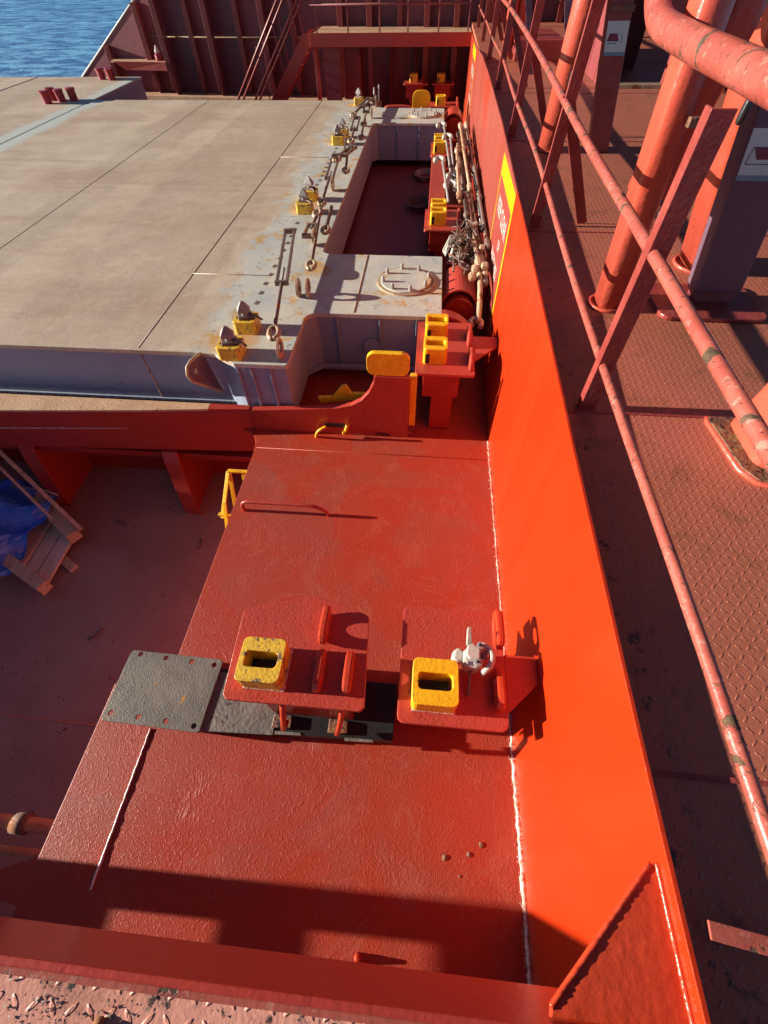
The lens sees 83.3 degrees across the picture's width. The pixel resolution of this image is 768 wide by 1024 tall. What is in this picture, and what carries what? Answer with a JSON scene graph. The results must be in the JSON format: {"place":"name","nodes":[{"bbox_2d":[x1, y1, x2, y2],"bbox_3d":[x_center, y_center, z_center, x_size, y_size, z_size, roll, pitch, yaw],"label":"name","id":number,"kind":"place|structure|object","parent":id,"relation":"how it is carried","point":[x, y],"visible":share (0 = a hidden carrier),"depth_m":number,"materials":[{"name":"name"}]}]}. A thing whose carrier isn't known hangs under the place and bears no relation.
{"place":"outdoors","nodes":[
{"label":"outdoors","id":0,"kind":"place"},
{"bbox_2d":[0,0,130,76],"bbox_3d":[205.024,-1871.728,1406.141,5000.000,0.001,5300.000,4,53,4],"label":"sea","id":1,"kind":"structure","parent":0,"point":[52,38],"depth_m":88.05,"materials":[{"name":"liquid"}]},
{"bbox_2d":[0,77,147,144],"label":"hatch cover","id":2,"kind":"object","parent":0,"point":[24,108],"visible":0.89,"depth_m":8.54,"materials":[{"name":"metal"}]},
{"bbox_2d":[38,90,52,103],"bbox_3d":[-6.267,-7.686,7.994,0.170,0.175,0.170,4,53,4],"label":"stub post","id":3,"kind":"object","parent":2,"relation":"on","point":[45,96],"visible":1,"depth_m":7.95,"materials":[{"name":"metal"}]},
{"bbox_2d":[44,87,56,100],"bbox_3d":[-6.293,-7.905,8.158,0.170,0.175,0.170,4,53,4],"label":"stub post","id":4,"kind":"object","parent":2,"relation":"on","point":[52,94],"visible":0.76,"depth_m":8.11,"materials":[{"name":"metal"}]},
{"bbox_2d":[52,88,66,102],"bbox_3d":[-6.064,-7.794,8.072,0.170,0.175,0.170,4,53,4],"label":"stub post","id":5,"kind":"object","parent":2,"relation":"on","point":[59,95],"visible":1,"depth_m":8.03,"materials":[{"name":"metal"}]},
{"bbox_2d":[64,87,77,100],"bbox_3d":[-5.885,-7.879,8.132,0.170,0.175,0.170,4,53,4],"label":"stub post","id":6,"kind":"object","parent":2,"relation":"on","point":[71,93],"visible":1,"depth_m":8.09,"materials":[{"name":"metal"}]},
{"bbox_2d":[94,67,105,79],"bbox_3d":[-6.122,-9.472,9.323,0.170,0.175,0.170,4,53,4],"label":"stub post","id":7,"kind":"object","parent":2,"relation":"on","point":[100,73],"visible":1,"depth_m":9.28,"materials":[{"name":"metal"}]},
{"bbox_2d":[104,68,114,80],"bbox_3d":[-5.880,-9.392,9.260,0.170,0.175,0.170,4,53,4],"label":"stub post","id":8,"kind":"object","parent":2,"relation":"on","point":[109,74],"visible":1,"depth_m":9.22,"materials":[{"name":"metal"}]},
{"bbox_2d":[0,460,242,917],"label":"deck","id":9,"kind":"structure","parent":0,"point":[137,581],"depth_m":3.63,"materials":[{"name":"paint"}]},
{"bbox_2d":[3,490,82,594],"bbox_3d":[-3.215,0.232,4.008,1.158,0.178,0.688,25,57,18],"label":"wooden pallet","id":10,"kind":"object","parent":9,"relation":"on","point":[39,568],"visible":0.66,"depth_m":3.93,"materials":[{"name":"brown wood"}]},
{"bbox_2d":[0,478,58,576],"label":"plastic sheet","id":11,"kind":"object","parent":10,"relation":"on","point":[22,514],"visible":0.88,"depth_m":3.92,"materials":[{"name":"blue plastic"}]},
{"bbox_2d":[11,485,58,495],"bbox_3d":[-3.269,-0.204,4.048,0.456,0.063,0.033,8,54,7],"label":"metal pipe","id":12,"kind":"object","parent":11,"relation":"on","point":[33,488],"visible":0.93,"depth_m":4.03,"materials":[{"name":"metal"}]},
{"bbox_2d":[0,449,82,530],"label":"timber pole","id":13,"kind":"object","parent":10,"relation":"on","point":[41,492],"visible":1,"depth_m":3.93,"materials":[{"name":"brown wood"}]},
{"bbox_2d":[0,714,96,725],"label":"floor seam","id":14,"kind":"object","parent":9,"relation":"on","point":[50,720],"depth_m":3.14,"materials":[{"name":"paint"}]},
{"bbox_2d":[0,350,417,513],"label":"hatch coaming","id":15,"kind":"object","parent":9,"relation":"on","point":[62,446],"visible":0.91,"depth_m":3.50,"materials":[{"name":"red paint"}]},
{"bbox_2d":[0,95,443,405],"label":"hatch cover","id":16,"kind":"object","parent":15,"relation":"on","point":[140,244],"visible":0.83,"depth_m":4.12,"materials":[{"name":"metal"}]},
{"bbox_2d":[220,326,246,346],"bbox_3d":[-1.057,-1.235,3.018,0.212,0.135,0.118,4,53,4],"label":"twist lock","id":17,"kind":"object","parent":16,"relation":"attached to","point":[228,337],"visible":1,"depth_m":3.01,"materials":[{"name":"metal"}]},
{"bbox_2d":[236,301,262,320],"bbox_3d":[-1.007,-1.507,3.220,0.212,0.135,0.118,3,53,3],"label":"twist lock","id":18,"kind":"object","parent":16,"relation":"attached to","point":[244,312],"visible":1,"depth_m":3.21,"materials":[{"name":"metal"}]},
{"bbox_2d":[266,228,295,341],"bbox_3d":[-0.858,-1.983,3.648,0.116,0.041,1.800,-3,55,-1],"label":"turnbuckle","id":19,"kind":"object","parent":16,"relation":"attached to","point":[282,282],"visible":1,"depth_m":3.60,"materials":[{"name":"metal"}]},
{"bbox_2d":[298,188,311,204],"bbox_3d":[-0.828,-3.372,4.608,0.212,0.135,0.118,25,57,18],"label":"twist lock","id":20,"kind":"object","parent":16,"relation":"attached to","point":[303,195],"visible":1,"depth_m":4.60,"materials":[{"name":"metal"}]},
{"bbox_2d":[304,176,315,192],"bbox_3d":[-0.812,-3.662,4.824,0.212,0.135,0.118,37,62,25],"label":"twist lock","id":21,"kind":"object","parent":16,"relation":"attached to","point":[309,182],"visible":0.94,"depth_m":4.82,"materials":[{"name":"metal"}]},
{"bbox_2d":[302,209,322,238],"bbox_3d":[-0.714,-2.918,4.358,0.116,0.040,0.662,3,53,3],"label":"turnbuckle","id":22,"kind":"object","parent":16,"relation":"attached to","point":[305,234],"visible":0.89,"depth_m":4.30,"materials":[{"name":"metal"}]},
{"bbox_2d":[305,197,322,271],"bbox_3d":[-0.660,-2.787,4.262,0.108,0.038,1.702,-1,53,0],"label":"turnbuckle","id":23,"kind":"object","parent":16,"relation":"attached to","point":[311,261],"visible":0.97,"depth_m":3.92,"materials":[{"name":"metal"}]},
{"bbox_2d":[320,205,332,234],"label":"turnbuckle","id":24,"kind":"object","parent":16,"relation":"attached to","point":[326,227],"visible":1,"depth_m":4.33,"materials":[{"name":"metal"}]},
{"bbox_2d":[317,153,340,206],"bbox_3d":[-0.644,-3.937,5.085,0.116,0.041,1.715,1,54,2],"label":"turnbuckle","id":25,"kind":"object","parent":16,"relation":"attached to","point":[323,199],"visible":0.91,"depth_m":5.07,"materials":[{"name":"metal"}]},
{"bbox_2d":[332,145,356,162],"bbox_3d":[-0.519,-4.691,5.651,0.116,0.041,0.823,11,51,9],"label":"turnbuckle","id":26,"kind":"object","parent":16,"relation":"attached to","point":[342,155],"visible":0.92,"depth_m":5.59,"materials":[{"name":"metal"}]},
{"bbox_2d":[341,138,351,173],"bbox_3d":[-0.483,-4.698,5.678,0.116,0.041,1.370,-1,54,0],"label":"turnbuckle","id":27,"kind":"object","parent":16,"relation":"attached to","point":[347,169],"visible":0.74,"depth_m":5.49,"materials":[{"name":"metal"}]},
{"bbox_2d":[347,116,360,143],"bbox_3d":[-0.441,-5.615,6.332,0.116,0.040,1.314,1,54,2],"label":"turnbuckle","id":28,"kind":"object","parent":16,"relation":"attached to","point":[353,130],"visible":0.99,"depth_m":6.33,"materials":[{"name":"metal"}]},
{"bbox_2d":[350,97,372,116],"bbox_3d":[-0.375,-6.700,7.134,0.116,0.040,1.319,8,53,7],"label":"turnbuckle","id":29,"kind":"object","parent":16,"relation":"attached to","point":[361,105],"visible":0.94,"depth_m":7.14,"materials":[{"name":"metal"}]},
{"bbox_2d":[315,384,365,437],"bbox_3d":[-0.324,-0.751,3.368,0.461,0.432,0.231,4,53,4],"label":"locking lever","id":30,"kind":"object","parent":15,"relation":"attached to","point":[343,392],"visible":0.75,"depth_m":3.33,"materials":[{"name":"yellow paint"}]},
{"bbox_2d":[12,112,527,983],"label":"deck","id":31,"kind":"structure","parent":0,"point":[322,848],"depth_m":2.03,"materials":[{"name":"red paint"}]},
{"bbox_2d":[90,728,150,889],"bbox_3d":[-1.212,1.347,2.006,0.014,0.010,0.620,4,53,4],"label":"deck weld seam","id":32,"kind":"object","parent":31,"relation":"on","point":[104,851],"visible":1,"depth_m":1.97,"materials":[{"name":"metal"}]},
{"bbox_2d":[218,469,246,527],"bbox_3d":[-1.145,0.122,3.467,0.300,0.829,0.502,4,53,4],"label":"ladder","id":33,"kind":"object","parent":31,"relation":"hanging from","point":[224,514],"visible":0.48,"depth_m":3.32,"materials":[{"name":"yellow metal"}]},
{"bbox_2d":[240,500,329,516],"bbox_3d":[-0.682,-0.027,2.958,0.618,0.120,0.025,4,53,4],"label":"grab handle","id":34,"kind":"object","parent":31,"relation":"on","point":[326,512],"visible":1,"depth_m":2.92,"materials":[{"name":"red metal"}]},
{"bbox_2d":[192,669,396,743],"bbox_3d":[-0.461,0.992,2.191,1.030,0.110,0.302,4,53,4],"label":"steel strip","id":35,"kind":"object","parent":31,"relation":"on","point":[372,721],"visible":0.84,"depth_m":2.12,"materials":[{"name":"black metal"}]},
{"bbox_2d":[102,650,222,732],"bbox_3d":[-1.126,0.909,2.211,0.517,0.012,0.364,4,53,4],"label":"grey cover plate","id":36,"kind":"object","parent":35,"relation":"on","point":[155,689],"visible":1,"depth_m":2.20,"materials":[{"name":"grey metal"}]},
{"bbox_2d":[223,596,368,736],"bbox_3d":[-0.357,0.717,2.019,0.600,0.615,0.528,4,53,4],"label":"container pedestal","id":37,"kind":"object","parent":35,"relation":"on","point":[306,656],"visible":1,"depth_m":1.82,"materials":[{"name":"red metal"}]},
{"bbox_2d":[256,447,486,459],"bbox_3d":[-0.104,-0.450,3.330,1.800,0.006,0.007,4,53,4],"label":"deck seam","id":38,"kind":"object","parent":31,"relation":"on","point":[372,453],"visible":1,"depth_m":3.33,"materials":[{"name":"red paint"}]},
{"bbox_2d":[309,0,471,111],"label":"bow platform","id":39,"kind":"structure","parent":31,"relation":"on","point":[397,55],"depth_m":8.92,"materials":[{"name":"red paint"}]},
{"bbox_2d":[342,162,467,271],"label":"recess floor","id":40,"kind":"structure","parent":31,"relation":"on","point":[388,220],"depth_m":6.13,"materials":[{"name":"paint"}]},
{"bbox_2d":[406,196,428,210],"bbox_3d":[0.511,-4.478,6.268,0.373,0.060,0.474,4,53,4],"label":"wire coil","id":41,"kind":"object","parent":40,"relation":"on","point":[415,199],"visible":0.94,"depth_m":6.33,"materials":[{"name":"metal"}]},
{"bbox_2d":[415,168,430,180],"bbox_3d":[0.682,-5.473,7.007,0.370,0.060,0.474,4,53,4],"label":"rope end","id":42,"kind":"object","parent":40,"relation":"on","point":[421,171],"visible":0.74,"depth_m":7.08,"materials":[{"name":"metal"}]},
{"bbox_2d":[430,133,450,157],"bbox_3d":[0.813,-5.059,6.325,0.280,0.666,0.650,4,53,4],"label":"container pedestal","id":43,"kind":"object","parent":40,"relation":"on","point":[438,145],"visible":0.69,"depth_m":6.00,"materials":[{"name":"yellow metal"}]},
{"bbox_2d":[436,121,456,190],"bbox_3d":[0.798,-4.694,5.630,0.176,0.151,2.404,1,53,1],"label":"hook rod","id":44,"kind":"object","parent":43,"relation":"on","point":[452,182],"visible":0.91,"depth_m":5.41,"materials":[{"name":"metal"}]},
{"bbox_2d":[442,133,456,180],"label":"hook rod","id":45,"kind":"object","parent":43,"relation":"attached to","point":[453,172],"visible":0.8,"depth_m":5.50,"materials":[{"name":"metal"}]},
{"bbox_2d":[424,198,460,274],"bbox_3d":[0.632,-3.026,4.813,0.380,0.666,0.570,4,53,4],"label":"container pedestal","id":46,"kind":"object","parent":40,"relation":"on","point":[441,219],"visible":0.94,"depth_m":4.57,"materials":[{"name":"red metal"}]},
{"bbox_2d":[426,156,445,244],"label":"box beam","id":47,"kind":"structure","parent":46,"relation":"attached to","point":[437,189],"depth_m":5.33,"materials":[{"name":"red metal"}]},
{"bbox_2d":[433,155,449,203],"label":"hook rod","id":48,"kind":"object","parent":46,"relation":"attached to","point":[439,157],"visible":1,"depth_m":5.19,"materials":[{"name":"metal"}]},
{"bbox_2d":[445,135,487,301],"bbox_3d":[0.955,-3.828,5.479,0.380,0.555,4.800,4,53,4],"label":"rod rack","id":49,"kind":"object","parent":40,"relation":"on","point":[449,264],"visible":0.23,"depth_m":4.84,"materials":[{"name":"red metal"}]},
{"bbox_2d":[443,233,466,258],"bbox_3d":[0.647,-2.500,4.037,0.152,0.132,0.309,27,58,19],"label":"white bracket","id":50,"kind":"object","parent":49,"relation":"on","point":[445,249],"visible":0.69,"depth_m":4.04,"materials":[{"name":"metal"}]},
{"bbox_2d":[447,219,477,274],"bbox_3d":[0.725,-2.453,3.981,0.286,0.220,0.962,4,53,4],"label":"wire tangle","id":51,"kind":"object","parent":49,"relation":"on","point":[463,250],"visible":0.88,"depth_m":3.92,"materials":[{"name":"grey metal"}]},
{"bbox_2d":[463,171,474,258],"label":"lashing rod","id":52,"kind":"object","parent":49,"relation":"on","point":[470,234],"visible":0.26,"depth_m":4.08,"materials":[{"name":"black metal"}]},
{"bbox_2d":[456,131,465,191],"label":"lashing rod","id":53,"kind":"object","parent":52,"relation":"on","point":[463,187],"visible":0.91,"depth_m":5.28,"materials":[{"name":"brown metal"}]},
{"bbox_2d":[456,142,462,204],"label":"lashing rod","id":54,"kind":"object","parent":53,"relation":"on","point":[460,201],"visible":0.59,"depth_m":5.18,"materials":[{"name":"metal"}]},
{"bbox_2d":[454,146,461,199],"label":"lashing rod","id":55,"kind":"object","parent":54,"relation":"on","point":[458,192],"visible":1,"depth_m":5.03,"materials":[{"name":"metal"}]},
{"bbox_2d":[462,191,471,247],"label":"lashing rod","id":56,"kind":"object","parent":54,"relation":"on","point":[466,216],"visible":0.81,"depth_m":4.33,"materials":[{"name":"black metal"}]},
{"bbox_2d":[458,122,472,192],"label":"lashing rod","id":57,"kind":"object","parent":53,"relation":"on","point":[469,183],"visible":1,"depth_m":5.27,"materials":[{"name":"metal"}]},
{"bbox_2d":[462,160,470,230],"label":"lashing rod","id":58,"kind":"object","parent":52,"relation":"on","point":[463,165],"visible":0.21,"depth_m":5.37,"materials":[{"name":"brown metal"}]},
{"bbox_2d":[465,183,481,254],"bbox_3d":[0.896,-3.009,4.402,0.062,0.070,1.882,2,53,2],"label":"lashing rod","id":59,"kind":"object","parent":58,"relation":"on","point":[479,251],"visible":0.34,"depth_m":4.08,"materials":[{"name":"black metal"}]},
{"bbox_2d":[466,197,481,268],"bbox_3d":[0.853,-2.725,4.158,0.061,0.091,1.631,2,53,3],"label":"lashing rod","id":60,"kind":"object","parent":59,"relation":"on","point":[477,261],"visible":0.81,"depth_m":4.03,"materials":[{"name":"metal"}]},
{"bbox_2d":[468,241,487,328],"bbox_3d":[0.802,-2.024,3.758,0.161,0.294,1.097,4,53,4],"label":"shackle chain","id":61,"kind":"object","parent":60,"relation":"hanging from","point":[477,318],"visible":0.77,"depth_m":3.62,"materials":[{"name":"metal"}]},
{"bbox_2d":[463,125,476,209],"bbox_3d":[1.100,-4.611,5.666,0.061,0.086,3.181,3,53,3],"label":"lashing rod","id":62,"kind":"object","parent":49,"relation":"on","point":[468,160],"visible":0.37,"depth_m":5.71,"materials":[{"name":"metal"}]},
{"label":"lashing rod","id":63,"kind":"object","parent":49,"relation":"on","visible":0},
{"bbox_2d":[474,206,487,286],"bbox_3d":[0.898,-2.587,4.128,0.062,0.062,1.682,2,53,3],"label":"lashing rod","id":64,"kind":"object","parent":63,"relation":"on","point":[485,280],"visible":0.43,"depth_m":3.63,"materials":[{"name":"black metal"}]},
{"bbox_2d":[467,192,487,276],"bbox_3d":[0.905,-2.767,4.221,0.062,0.073,1.882,2,53,2],"label":"lashing rod","id":65,"kind":"object","parent":64,"relation":"on","point":[470,196],"visible":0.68,"depth_m":4.26,"materials":[{"name":"metal"}]},
{"bbox_2d":[475,205,489,272],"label":"lashing rod","id":66,"kind":"object","parent":63,"relation":"on","point":[485,260],"visible":0.17,"depth_m":3.94,"materials":[{"name":"metal"}]},
{"bbox_2d":[467,139,482,232],"bbox_3d":[1.056,-3.895,5.037,0.061,0.078,2.881,3,53,3],"label":"lashing rod","id":67,"kind":"object","parent":66,"relation":"on","point":[469,145],"visible":0.78,"depth_m":4.98,"materials":[{"name":"black metal"}]},
{"bbox_2d":[472,164,490,251],"bbox_3d":[1.007,-3.235,4.502,0.061,0.079,2.181,3,53,3],"label":"lashing rod","id":68,"kind":"object","parent":67,"relation":"on","point":[487,242],"visible":0.97,"depth_m":4.36,"materials":[{"name":"metal"}]},
{"bbox_2d":[404,73,428,105],"bbox_3d":[0.673,-8.830,9.139,0.500,0.666,0.500,4,53,4],"label":"container pedestal","id":69,"kind":"object","parent":31,"relation":"on","point":[413,83],"visible":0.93,"depth_m":8.89,"materials":[{"name":"red metal"}]},
{"bbox_2d":[412,90,429,107],"bbox_3d":[0.688,-7.406,8.066,0.320,0.700,0.110,4,53,4],"label":"guide plate","id":70,"kind":"object","parent":31,"relation":"on","point":[421,98],"visible":0.37,"depth_m":7.87,"materials":[{"name":"yellow paint"}]},
{"bbox_2d":[432,73,454,101],"bbox_3d":[1.236,-8.795,9.103,0.470,0.666,0.500,4,53,4],"label":"container pedestal","id":71,"kind":"object","parent":31,"relation":"on","point":[441,83],"visible":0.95,"depth_m":8.86,"materials":[{"name":"red metal"}]},
{"bbox_2d":[430,94,458,132],"bbox_3d":[1.087,-7.195,7.913,0.520,0.666,0.400,4,53,4],"label":"container pedestal","id":72,"kind":"object","parent":31,"relation":"on","point":[440,102],"visible":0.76,"depth_m":7.66,"materials":[{"name":"red metal"}]},
{"bbox_2d":[444,106,462,156],"bbox_3d":[1.188,-6.628,7.541,0.329,0.589,0.510,4,53,4],"label":"hatch roller","id":73,"kind":"object","parent":31,"relation":"on","point":[453,114],"visible":0.62,"depth_m":7.31,"materials":[{"name":"red paint"}]},
{"bbox_2d":[415,313,497,427],"bbox_3d":[0.550,-1.104,3.381,0.606,0.666,0.680,4,53,4],"label":"container pedestal","id":74,"kind":"object","parent":31,"relation":"on","point":[448,354],"visible":1,"depth_m":3.18,"materials":[{"name":"red metal"}]},
{"bbox_2d":[442,265,476,322],"bbox_3d":[0.668,-1.856,3.992,0.329,0.589,0.510,4,53,4],"label":"hatch roller","id":75,"kind":"object","parent":31,"relation":"on","point":[459,294],"visible":0.56,"depth_m":3.73,"materials":[{"name":"red paint"}]},
{"bbox_2d":[397,606,538,732],"bbox_3d":[0.361,0.772,1.992,0.576,0.655,0.493,4,53,4],"label":"container pedestal","id":76,"kind":"object","parent":31,"relation":"on","point":[432,684],"visible":0.98,"depth_m":1.77,"materials":[{"name":"red metal"}]},
{"bbox_2d":[451,627,495,695],"bbox_3d":[0.349,0.611,1.762,0.170,0.124,0.198,37,62,25],"label":"loose twist lock","id":77,"kind":"object","parent":76,"relation":"on","point":[471,658],"visible":0.95,"depth_m":1.74,"materials":[{"name":"white paint"}]},
{"bbox_2d":[462,26,710,1023],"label":"side wall","id":78,"kind":"structure","parent":31,"relation":"on","point":[592,840],"depth_m":1.65,"materials":[{"name":"orange metal"}]},
{"bbox_2d":[0,916,592,1023],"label":"cross walkway","id":79,"kind":"structure","parent":78,"relation":"attached to","point":[84,971],"depth_m":0.81,"materials":[{"name":"paint"}]},
{"bbox_2d":[3,978,326,1023],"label":"paint flakes","id":80,"kind":"object","parent":79,"relation":"on","point":[57,1002],"visible":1,"depth_m":0.78,"materials":[{"name":"paint"}]},
{"bbox_2d":[549,861,694,1023],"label":"corner gusset","id":81,"kind":"object","parent":78,"relation":"attached to","point":[627,968],"visible":1,"depth_m":0.83,"materials":[{"name":"red paint"}]},
{"bbox_2d":[441,309,473,335],"bbox_3d":[0.609,-1.498,3.565,0.299,0.301,0.100,4,53,4],"label":"curved guard","id":82,"kind":"object","parent":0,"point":[455,317],"visible":0.39,"depth_m":3.46,"materials":[{"name":"red metal"}]},
{"bbox_2d":[471,21,767,1023],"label":"walkway","id":83,"kind":"structure","parent":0,"point":[713,505],"depth_m":1.45,"materials":[{"name":"paint"}]},
{"bbox_2d":[501,0,519,56],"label":"bridge column","id":84,"kind":"structure","parent":83,"relation":"on","point":[512,35],"depth_m":5.84,"materials":[{"name":"red metal"}]},
{"bbox_2d":[518,0,525,35],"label":"bridge column","id":85,"kind":"structure","parent":83,"relation":"on","point":[522,12],"depth_m":5.72,"materials":[{"name":"red metal"}]},
{"bbox_2d":[525,0,532,74],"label":"dark strut","id":86,"kind":"object","parent":83,"relation":"on","point":[528,5],"visible":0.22,"depth_m":4.92,"materials":[{"name":"grey paint"}]},
{"bbox_2d":[512,28,563,60],"bbox_3d":[2.107,-6.579,6.067,0.620,0.200,1.100,4,53,4],"label":"box","id":87,"kind":"object","parent":83,"relation":"on","point":[550,41],"visible":0.38,"depth_m":5.75,"materials":[{"name":"paint"}]},
{"bbox_2d":[537,0,591,153],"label":"bridge column","id":88,"kind":"structure","parent":83,"relation":"on","point":[575,28],"depth_m":3.16,"materials":[{"name":"red metal"}]},
{"bbox_2d":[564,0,571,36],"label":"dark strut","id":89,"kind":"object","parent":83,"relation":"on","point":[568,5],"visible":0.25,"depth_m":4.62,"materials":[{"name":"grey paint"}]},
{"bbox_2d":[588,0,635,152],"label":"column","id":90,"kind":"structure","parent":83,"relation":"on","point":[618,14],"depth_m":3.17,"materials":[{"name":"metal"}]},
{"bbox_2d":[476,0,767,864],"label":"guard rail","id":91,"kind":"object","parent":83,"relation":"on","point":[736,64],"visible":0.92,"depth_m":1.26,"materials":[{"name":"metal"}]},
{"bbox_2d":[735,99,752,124],"bbox_3d":[1.197,-1.330,1.433,0.024,0.070,0.024,4,53,4],"label":"ratchet strap","id":92,"kind":"object","parent":91,"relation":"hanging from","point":[743,112],"visible":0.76,"depth_m":1.43,"materials":[{"name":"black metal"}]},
{"bbox_2d":[485,62,767,786],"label":"walkway seams","id":93,"kind":"object","parent":83,"relation":"on","point":[763,783],"visible":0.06,"depth_m":1.03,"materials":[{"name":"paint"}]},
{"bbox_2d":[572,0,726,88],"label":"deck house","id":94,"kind":"structure","parent":83,"relation":"on","point":[637,28],"depth_m":5.08,"materials":[{"name":"paint"}]},
{"bbox_2d":[587,0,735,313],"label":"bridge column","id":95,"kind":"structure","parent":83,"relation":"on","point":[681,89],"depth_m":1.71,"materials":[{"name":"red metal"}]},
{"bbox_2d":[685,116,700,128],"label":"paint worn block","id":96,"kind":"structure","parent":95,"relation":"attached to","point":[692,122],"depth_m":1.58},
{"bbox_2d":[627,0,767,199],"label":"bridge column","id":97,"kind":"structure","parent":95,"relation":"attached to","point":[745,18],"depth_m":1.49,"materials":[{"name":"red metal"}]},
{"bbox_2d":[648,41,767,322],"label":"column","id":98,"kind":"structure","parent":83,"relation":"on","point":[735,232],"depth_m":1.97,"materials":[{"name":"grey metal"}]},
{"bbox_2d":[672,6,767,273],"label":"bridge column","id":99,"kind":"structure","parent":83,"relation":"on","point":[703,204],"depth_m":2.09,"materials":[{"name":"red metal"}]},
{"bbox_2d":[704,383,767,488],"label":"brace foot","id":100,"kind":"object","parent":83,"relation":"on","point":[733,442],"visible":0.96,"depth_m":1.60},
{"bbox_2d":[705,919,767,955],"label":"flat bar","id":101,"kind":"object","parent":83,"relation":"on","point":[747,940],"visible":1,"depth_m":0.83,"materials":[{"name":"paint"}]},
{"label":"hold floor","id":102,"kind":"structure","parent":0,"visible":0},
{"bbox_2d":[237,0,313,99],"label":"stairway","id":103,"kind":"object","parent":102,"relation":"on","point":[293,70],"visible":0.63,"depth_m":8.63,"materials":[{"name":"red paint"}]},
{"bbox_2d":[81,0,687,107],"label":"bow bulwark","id":104,"kind":"object","parent":102,"relation":"on","point":[207,49],"visible":0.43,"depth_m":9.40,"materials":[{"name":"red paint"}]},
{"bbox_3d":[-3.047,1.732,1.316,0.020,2.700,1.265,4,53,4],"label":"support bulkhead","id":105,"kind":"object","parent":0,"visible":0},
{"bbox_2d":[0,856,38,905],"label":"orange bracket","id":106,"kind":"object","parent":105,"relation":"attached to","point":[14,878],"visible":0.33,"depth_m":2.17,"materials":[{"name":"metal"}]},
{"bbox_2d":[0,812,54,858],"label":"deck pipes","id":107,"kind":"object","parent":105,"relation":"attached to","point":[21,823],"visible":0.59,"depth_m":2.38,"materials":[{"name":"red metal"}]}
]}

